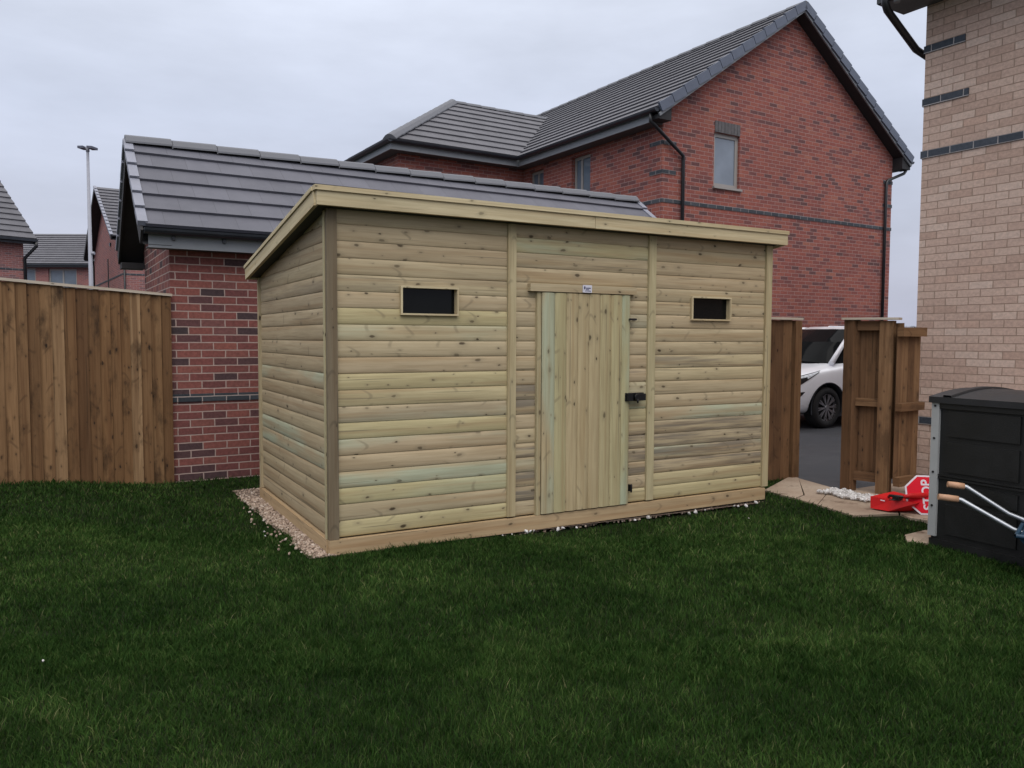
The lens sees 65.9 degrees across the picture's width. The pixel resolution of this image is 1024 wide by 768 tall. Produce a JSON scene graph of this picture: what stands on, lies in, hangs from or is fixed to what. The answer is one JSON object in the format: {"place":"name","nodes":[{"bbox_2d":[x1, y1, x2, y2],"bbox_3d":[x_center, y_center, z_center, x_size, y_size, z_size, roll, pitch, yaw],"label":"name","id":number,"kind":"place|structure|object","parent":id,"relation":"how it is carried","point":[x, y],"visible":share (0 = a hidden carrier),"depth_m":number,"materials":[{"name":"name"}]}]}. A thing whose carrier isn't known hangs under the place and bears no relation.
{"place":"outdoors","nodes":[
{"label":"outdoors","id":0,"kind":"place"},
{"bbox_2d":[0,0,926,325],"label":"sky","id":1,"kind":"structure","parent":0,"point":[329,79],"materials":[{"name":"grey"}]},
{"bbox_2d":[0,473,1023,767],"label":"lawn","id":2,"kind":"structure","parent":0,"point":[482,710],"depth_m":3.49,"materials":[{"name":"green plant"}]},
{"bbox_2d":[0,277,173,484],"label":"closeboard fence","id":3,"kind":"object","parent":2,"relation":"on","point":[86,390],"visible":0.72,"depth_m":7.00,"materials":[{"name":"brown wood"}]},
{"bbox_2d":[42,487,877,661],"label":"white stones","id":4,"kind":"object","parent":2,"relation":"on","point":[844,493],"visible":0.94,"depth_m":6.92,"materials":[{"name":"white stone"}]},
{"bbox_2d":[232,488,762,558],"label":"gravel","id":5,"kind":"structure","parent":2,"relation":"on","point":[296,533],"depth_m":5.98,"materials":[{"name":"beige gravel"}]},
{"bbox_2d":[244,184,789,556],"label":"garden shed","id":6,"kind":"structure","parent":5,"relation":"on","point":[426,360],"depth_m":5.75,"materials":[{"name":"wood"}]},
{"bbox_2d":[399,286,458,315],"bbox_3d":[-0.566,-0.561,5.355,0.422,0.193,0.072,-2,4,-29],"label":"window","id":7,"kind":"structure","parent":6,"relation":"in","point":[414,300],"depth_m":5.37,"materials":[{"name":"black glass"}]},
{"bbox_2d":[540,292,629,513],"bbox_3d":[0.557,0.137,5.999,0.800,1.630,0.054,-2,4,-29],"label":"door","id":8,"kind":"structure","parent":6,"relation":"in","point":[585,338],"depth_m":5.96,"materials":[{"name":"beige wood"}]},
{"bbox_2d":[690,296,731,320],"bbox_3d":[1.645,-0.626,6.588,0.434,0.196,0.072,-2,4,-29],"label":"window","id":9,"kind":"structure","parent":6,"relation":"in","point":[701,308],"depth_m":6.60,"materials":[{"name":"black glass"}]},
{"bbox_2d":[799,414,891,488],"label":"driveway","id":10,"kind":"structure","parent":0,"point":[819,455],"depth_m":9.76,"materials":[{"name":"grey asphalt"}]},
{"bbox_2d":[115,135,655,481],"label":"brick garage","id":11,"kind":"structure","parent":10,"relation":"on","point":[197,224],"depth_m":7.90,"materials":[{"name":"tile"}]},
{"bbox_2d":[344,0,914,327],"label":"red brick house","id":12,"kind":"structure","parent":10,"relation":"on","point":[779,120],"depth_m":16.57,"materials":[{"name":"brick"}]},
{"bbox_2d":[532,170,543,184],"bbox_3d":[0.673,-4.296,18.056,0.110,1.120,0.590,-2,4,-32],"label":"window","id":13,"kind":"structure","parent":12,"relation":"in","point":[537,177],"depth_m":18.04,"materials":[{"name":"glass"}]},
{"bbox_2d":[575,154,589,190],"bbox_3d":[1.563,-4.221,16.633,0.110,1.140,0.650,-2,4,-32],"label":"window","id":14,"kind":"structure","parent":12,"relation":"in","point":[582,164],"depth_m":16.64,"materials":[{"name":"glass"}]},
{"bbox_2d":[713,133,737,188],"bbox_3d":[4.125,-4.330,15.401,0.702,1.030,0.060,-2,4,-32],"label":"window","id":15,"kind":"structure","parent":12,"relation":"in","point":[725,146],"depth_m":15.41,"materials":[{"name":"glass"}]},
{"bbox_2d":[800,325,914,427],"bbox_3d":[5.802,-0.205,14.026,4.435,1.678,2.130,-2,4,-29],"label":"parked car","id":16,"kind":"object","parent":10,"relation":"on","point":[821,376],"visible":0.17,"depth_m":12.70,"materials":[{"name":"white paint"}]},
{"bbox_2d":[877,0,1023,475],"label":"buff brick house","id":17,"kind":"structure","parent":10,"relation":"on","point":[970,306],"depth_m":7.65,"materials":[{"name":"brick"}]},
{"bbox_2d":[765,477,930,544],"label":"patio","id":18,"kind":"structure","parent":0,"point":[790,487],"depth_m":6.86,"materials":[{"name":"stone"}]},
{"bbox_2d":[768,317,803,480],"bbox_3d":[2.462,0.166,7.764,1.020,1.642,0.100,-2,4,-31],"label":"fence infill","id":19,"kind":"object","parent":18,"relation":"on","point":[785,394],"visible":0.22,"depth_m":7.91,"materials":[{"name":"brown wood"}]},
{"bbox_2d":[840,317,904,493],"bbox_3d":[3.269,0.213,7.204,0.509,1.637,0.146,3,4,40],"label":"gate post panel","id":20,"kind":"object","parent":18,"relation":"on","point":[868,395],"visible":0.91,"depth_m":7.24,"materials":[{"name":"brown wood"}]},
{"bbox_2d":[892,327,926,486],"bbox_3d":[3.553,0.201,7.072,0.366,1.410,0.086,-2,4,-33],"label":"gate leaf","id":21,"kind":"object","parent":20,"relation":"attached to","point":[908,405],"visible":0.94,"depth_m":7.08,"materials":[{"name":"brown wood"}]},
{"bbox_2d":[870,475,928,514],"bbox_3d":[3.233,0.890,6.404,0.386,0.294,0.501,-2,4,-36],"label":"wheel clamp","id":22,"kind":"object","parent":18,"relation":"on","point":[915,496],"visible":0.64,"depth_m":6.38,"materials":[{"name":"red metal"}]},
{"bbox_2d":[927,386,1023,567],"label":"storage box","id":23,"kind":"object","parent":18,"relation":"on","point":[977,439],"visible":0.98,"depth_m":5.12,"materials":[{"name":"black plastic"}]},
{"bbox_2d":[937,481,1023,543],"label":"wheelbarrow","id":24,"kind":"object","parent":18,"relation":"on","point":[1019,532],"visible":1,"depth_m":4.87,"materials":[{"name":"metal"}]},
{"label":"road","id":25,"kind":"structure","parent":0,"visible":0},
{"bbox_2d":[0,181,37,283],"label":"red brick house","id":26,"kind":"structure","parent":25,"relation":"on","point":[16,232],"depth_m":30.07,"materials":[{"name":"tile"}]},
{"bbox_2d":[23,234,88,285],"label":"red brick house","id":27,"kind":"structure","parent":25,"relation":"on","point":[56,258],"depth_m":46.16,"materials":[{"name":"tile"}]},
{"bbox_2d":[27,268,35,283],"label":"window","id":28,"kind":"structure","parent":27,"relation":"in","point":[31,273],"depth_m":46.13,"materials":[{"name":"glass"}]},
{"bbox_2d":[49,269,76,285],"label":"window","id":29,"kind":"structure","parent":27,"relation":"in","point":[67,276],"depth_m":46.13,"materials":[{"name":"glass"}]},
{"bbox_2d":[77,145,97,289],"bbox_3d":[-13.362,-3.782,25.044,0.480,7.380,0.340,0,3,0],"label":"street lamp","id":30,"kind":"object","parent":25,"relation":"on","point":[90,252],"visible":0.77,"depth_m":24.93,"materials":[{"name":"metal"}]},
{"bbox_2d":[83,186,144,290],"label":"red brick house","id":31,"kind":"structure","parent":25,"relation":"on","point":[108,272],"depth_m":35.08,"materials":[{"name":"brick"}]}
]}

